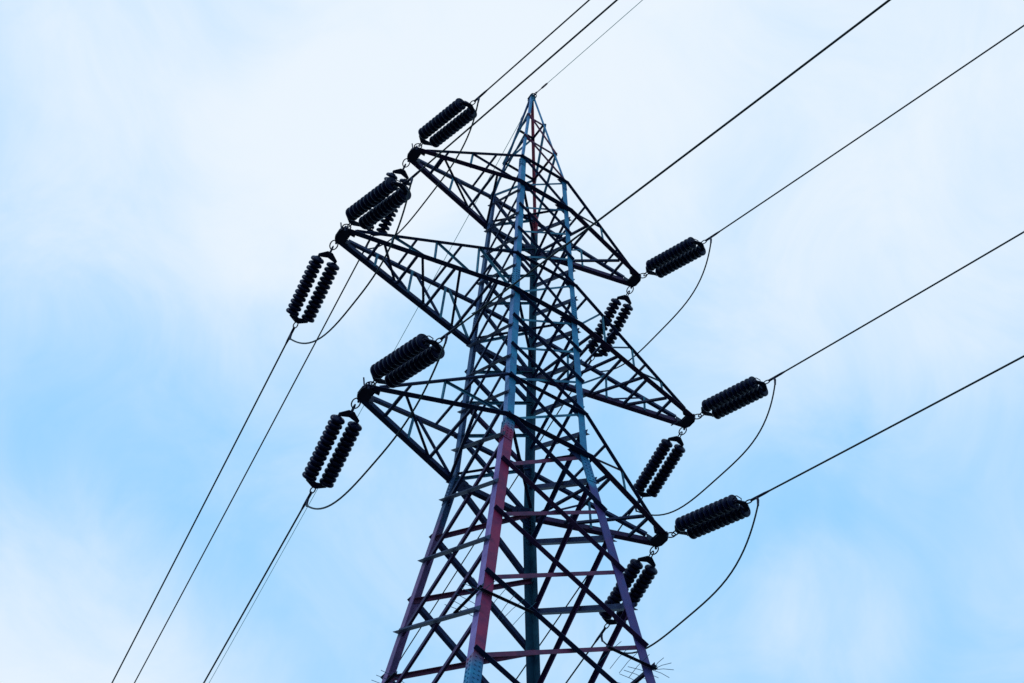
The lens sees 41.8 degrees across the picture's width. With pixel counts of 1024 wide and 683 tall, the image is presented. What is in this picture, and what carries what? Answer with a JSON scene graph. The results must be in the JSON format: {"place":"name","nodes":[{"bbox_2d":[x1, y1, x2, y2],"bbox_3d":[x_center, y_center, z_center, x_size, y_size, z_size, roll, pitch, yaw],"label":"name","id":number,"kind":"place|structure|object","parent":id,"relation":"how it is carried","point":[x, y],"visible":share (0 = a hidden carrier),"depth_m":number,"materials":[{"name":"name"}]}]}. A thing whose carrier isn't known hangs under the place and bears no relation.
{"place":"outdoors","nodes":[
{"label":"outdoors","id":0,"kind":"place"},
{"bbox_2d":[0,0,1023,682],"label":"sky","id":1,"kind":"structure","parent":0,"point":[173,172],"materials":[{"name":"blue"}]},
{"bbox_3d":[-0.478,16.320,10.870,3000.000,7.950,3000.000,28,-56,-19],"label":"ground","id":2,"kind":"structure","parent":0,"visible":0},
{"bbox_2d":[335,94,695,682],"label":"transmission tower","id":3,"kind":"structure","parent":2,"relation":"on","point":[475,659],"depth_m":28.93,"materials":[{"name":"metal"}]},
{"bbox_2d":[285,240,339,344],"bbox_3d":[-4.577,-1.056,30.418,0.700,1.138,2.588,24,-55,-16],"label":"insulator set","id":4,"kind":"object","parent":3,"relation":"hanging from","point":[317,297],"visible":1,"depth_m":30.30,"materials":[{"name":"ceramic"}]},
{"bbox_2d":[111,345,285,682],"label":"conductor wire","id":5,"kind":"object","parent":4,"relation":"attached to","point":[200,510],"visible":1,"depth_m":32.68,"materials":[{"name":"metal"}]},
{"bbox_2d":[301,397,361,509],"bbox_3d":[-3.705,2.351,27.192,0.700,1.125,2.587,24,-55,-16],"label":"insulator set","id":6,"kind":"object","parent":3,"relation":"attached to","point":[323,448],"visible":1,"depth_m":27.07,"materials":[{"name":"ceramic"}]},
{"bbox_2d":[203,510,301,682],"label":"conductor wire","id":7,"kind":"object","parent":6,"relation":"attached to","point":[281,545],"visible":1,"depth_m":28.62,"materials":[{"name":"metal"}]},
{"bbox_2d":[342,169,421,230],"bbox_3d":[-2.827,-2.991,28.905,0.679,0.994,2.818,36,-59,-24],"label":"insulator set","id":8,"kind":"object","parent":3,"relation":"attached to","point":[384,189],"visible":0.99,"depth_m":28.86,"materials":[{"name":"ceramic"}]},
{"bbox_2d":[290,184,411,343],"bbox_3d":[-3.474,-1.257,28.881,0.337,1.307,5.064,30,-56,-20],"label":"jumper cable","id":9,"kind":"object","parent":8,"relation":"hanging from","point":[360,294],"visible":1,"depth_m":28.07,"materials":[{"name":"metal"}]},
{"bbox_2d":[421,0,617,169],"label":"conductor wire","id":10,"kind":"object","parent":8,"relation":"attached to","point":[527,77],"visible":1,"depth_m":26.13,"materials":[{"name":"metal"}]},
{"bbox_2d":[362,158,409,253],"bbox_3d":[-3.288,-3.427,34.621,0.700,1.278,2.586,24,-55,-16],"label":"insulator set","id":11,"kind":"object","parent":3,"relation":"attached to","point":[385,224],"visible":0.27,"depth_m":34.56,"materials":[{"name":"ceramic"}]},
{"bbox_2d":[134,260,358,682],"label":"conductor wire","id":12,"kind":"object","parent":11,"relation":"attached to","point":[249,466],"visible":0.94,"depth_m":37.88,"materials":[{"name":"metal"}]},
{"bbox_2d":[365,326,457,388],"bbox_3d":[-1.954,0.375,25.731,0.680,0.859,2.818,36,-59,-24],"label":"insulator set","id":13,"kind":"object","parent":3,"relation":"attached to","point":[417,354],"visible":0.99,"depth_m":25.69,"materials":[{"name":"ceramic"}]},
{"bbox_2d":[306,343,445,509],"bbox_3d":[-2.679,1.980,25.774,0.138,1.184,5.064,30,-56,-20],"label":"jumper cable","id":14,"kind":"object","parent":13,"relation":"hanging from","point":[389,444],"visible":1,"depth_m":25.01,"materials":[{"name":"metal"}]},
{"bbox_2d":[457,0,890,326],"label":"conductor wire","id":15,"kind":"object","parent":13,"relation":"attached to","point":[704,140],"visible":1,"depth_m":21.54,"materials":[{"name":"metal"}]},
{"bbox_2d":[414,90,487,149],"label":"insulator set","id":16,"kind":"object","parent":3,"relation":"attached to","point":[451,128],"visible":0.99,"depth_m":33.18,"materials":[{"name":"ceramic"}]},
{"bbox_2d":[368,103,478,248],"bbox_3d":[-2.174,-3.865,33.381,0.336,0.867,5.060,30,-56,-20],"label":"jumper cable","id":17,"kind":"object","parent":16,"relation":"hanging from","point":[441,179],"visible":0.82,"depth_m":32.84,"materials":[{"name":"metal"}]},
{"bbox_2d":[487,0,589,89],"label":"conductor wire","id":18,"kind":"object","parent":16,"relation":"attached to","point":[561,24],"visible":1,"depth_m":31.22,"materials":[{"name":"metal"}]},
{"bbox_2d":[531,83,547,96],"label":"wire clamp","id":19,"kind":"object","parent":3,"relation":"attached to","point":[543,86],"visible":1,"depth_m":40.56,"materials":[{"name":"metal"}]},
{"bbox_2d":[548,0,641,82],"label":"ground wire","id":20,"kind":"object","parent":19,"relation":"attached to","point":[592,43],"visible":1,"depth_m":39.27,"materials":[{"name":"metal"}]},
{"bbox_2d":[585,286,633,368],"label":"insulator set","id":21,"kind":"object","parent":3,"relation":"attached to","point":[619,321],"visible":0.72,"depth_m":36.87,"materials":[{"name":"ceramic"}]},
{"bbox_2d":[400,374,582,659],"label":"conductor wire","id":22,"kind":"object","parent":21,"relation":"attached to","point":[477,538],"visible":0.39,"depth_m":40.29,"materials":[{"name":"metal"}]},
{"bbox_2d":[594,546,658,643],"bbox_3d":[2.515,5.682,29.704,0.700,0.977,2.718,24,-55,-16],"label":"insulator set","id":23,"kind":"object","parent":3,"relation":"attached to","point":[643,580],"visible":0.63,"depth_m":29.55,"materials":[{"name":"ceramic"}]},
{"bbox_2d":[565,643,594,682],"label":"conductor wire","id":24,"kind":"object","parent":23,"relation":"attached to","point":[577,666],"visible":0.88,"depth_m":30.53,"materials":[{"name":"metal"}]},
{"bbox_2d":[629,427,686,514],"bbox_3d":[3.650,3.322,33.735,0.700,0.918,2.718,24,-55,-16],"label":"insulator set","id":25,"kind":"object","parent":3,"relation":"attached to","point":[660,453],"visible":1,"depth_m":33.63,"materials":[{"name":"ceramic"}]},
{"bbox_2d":[516,514,628,678],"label":"conductor wire","id":26,"kind":"object","parent":25,"relation":"attached to","point":[561,614],"visible":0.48,"depth_m":35.68,"materials":[{"name":"metal"}]},
{"bbox_2d":[639,231,719,277],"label":"insulator set","id":27,"kind":"object","parent":3,"relation":"attached to","point":[681,254],"visible":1,"depth_m":35.44,"materials":[{"name":"ceramic"}]},
{"bbox_2d":[601,243,710,371],"bbox_3d":[3.740,-0.567,35.618,0.336,0.958,5.192,30,-56,-20],"label":"jumper cable","id":28,"kind":"object","parent":27,"relation":"hanging from","point":[674,315],"visible":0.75,"depth_m":34.95,"materials":[{"name":"metal"}]},
{"bbox_2d":[719,25,1023,231],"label":"conductor wire","id":29,"kind":"object","parent":27,"relation":"attached to","point":[1022,26],"visible":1,"depth_m":31.60,"materials":[{"name":"metal"}]},
{"bbox_2d":[666,490,768,538],"bbox_3d":[4.296,3.697,28.163,0.680,0.841,2.818,36,-59,-24],"label":"insulator set","id":30,"kind":"object","parent":3,"relation":"attached to","point":[714,516],"visible":1,"depth_m":28.12,"materials":[{"name":"ceramic"}]},
{"bbox_2d":[602,506,758,653],"bbox_3d":[3.539,5.367,28.216,0.138,1.263,5.196,30,-56,-20],"label":"jumper cable","id":31,"kind":"object","parent":30,"relation":"hanging from","point":[695,610],"visible":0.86,"depth_m":27.34,"materials":[{"name":"metal"}]},
{"bbox_2d":[769,355,1023,491],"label":"conductor wire","id":32,"kind":"object","parent":30,"relation":"attached to","point":[917,412],"visible":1,"depth_m":25.43,"materials":[{"name":"metal"}]},
{"bbox_2d":[693,371,784,419],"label":"insulator set","id":33,"kind":"object","parent":3,"relation":"attached to","point":[740,395],"visible":1,"depth_m":32.15,"materials":[{"name":"ceramic"}]},
{"bbox_2d":[636,384,775,515],"bbox_3d":[4.760,2.967,32.391,0.336,0.932,5.192,30,-56,-20],"label":"jumper cable","id":34,"kind":"object","parent":33,"relation":"hanging from","point":[733,463],"visible":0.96,"depth_m":31.82,"materials":[{"name":"metal"}]},
{"bbox_2d":[784,231,1023,371],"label":"conductor wire","id":35,"kind":"object","parent":33,"relation":"attached to","point":[973,261],"visible":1,"depth_m":29.29,"materials":[{"name":"metal"}]},
{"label":"wire clamp","id":36,"kind":"object","parent":3,"relation":"attached to","visible":0},
{"bbox_2d":[209,122,519,682],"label":"ground wire","id":37,"kind":"object","parent":36,"relation":"attached to","point":[357,416],"visible":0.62,"depth_m":46.46,"materials":[{"name":"metal"}]}
]}

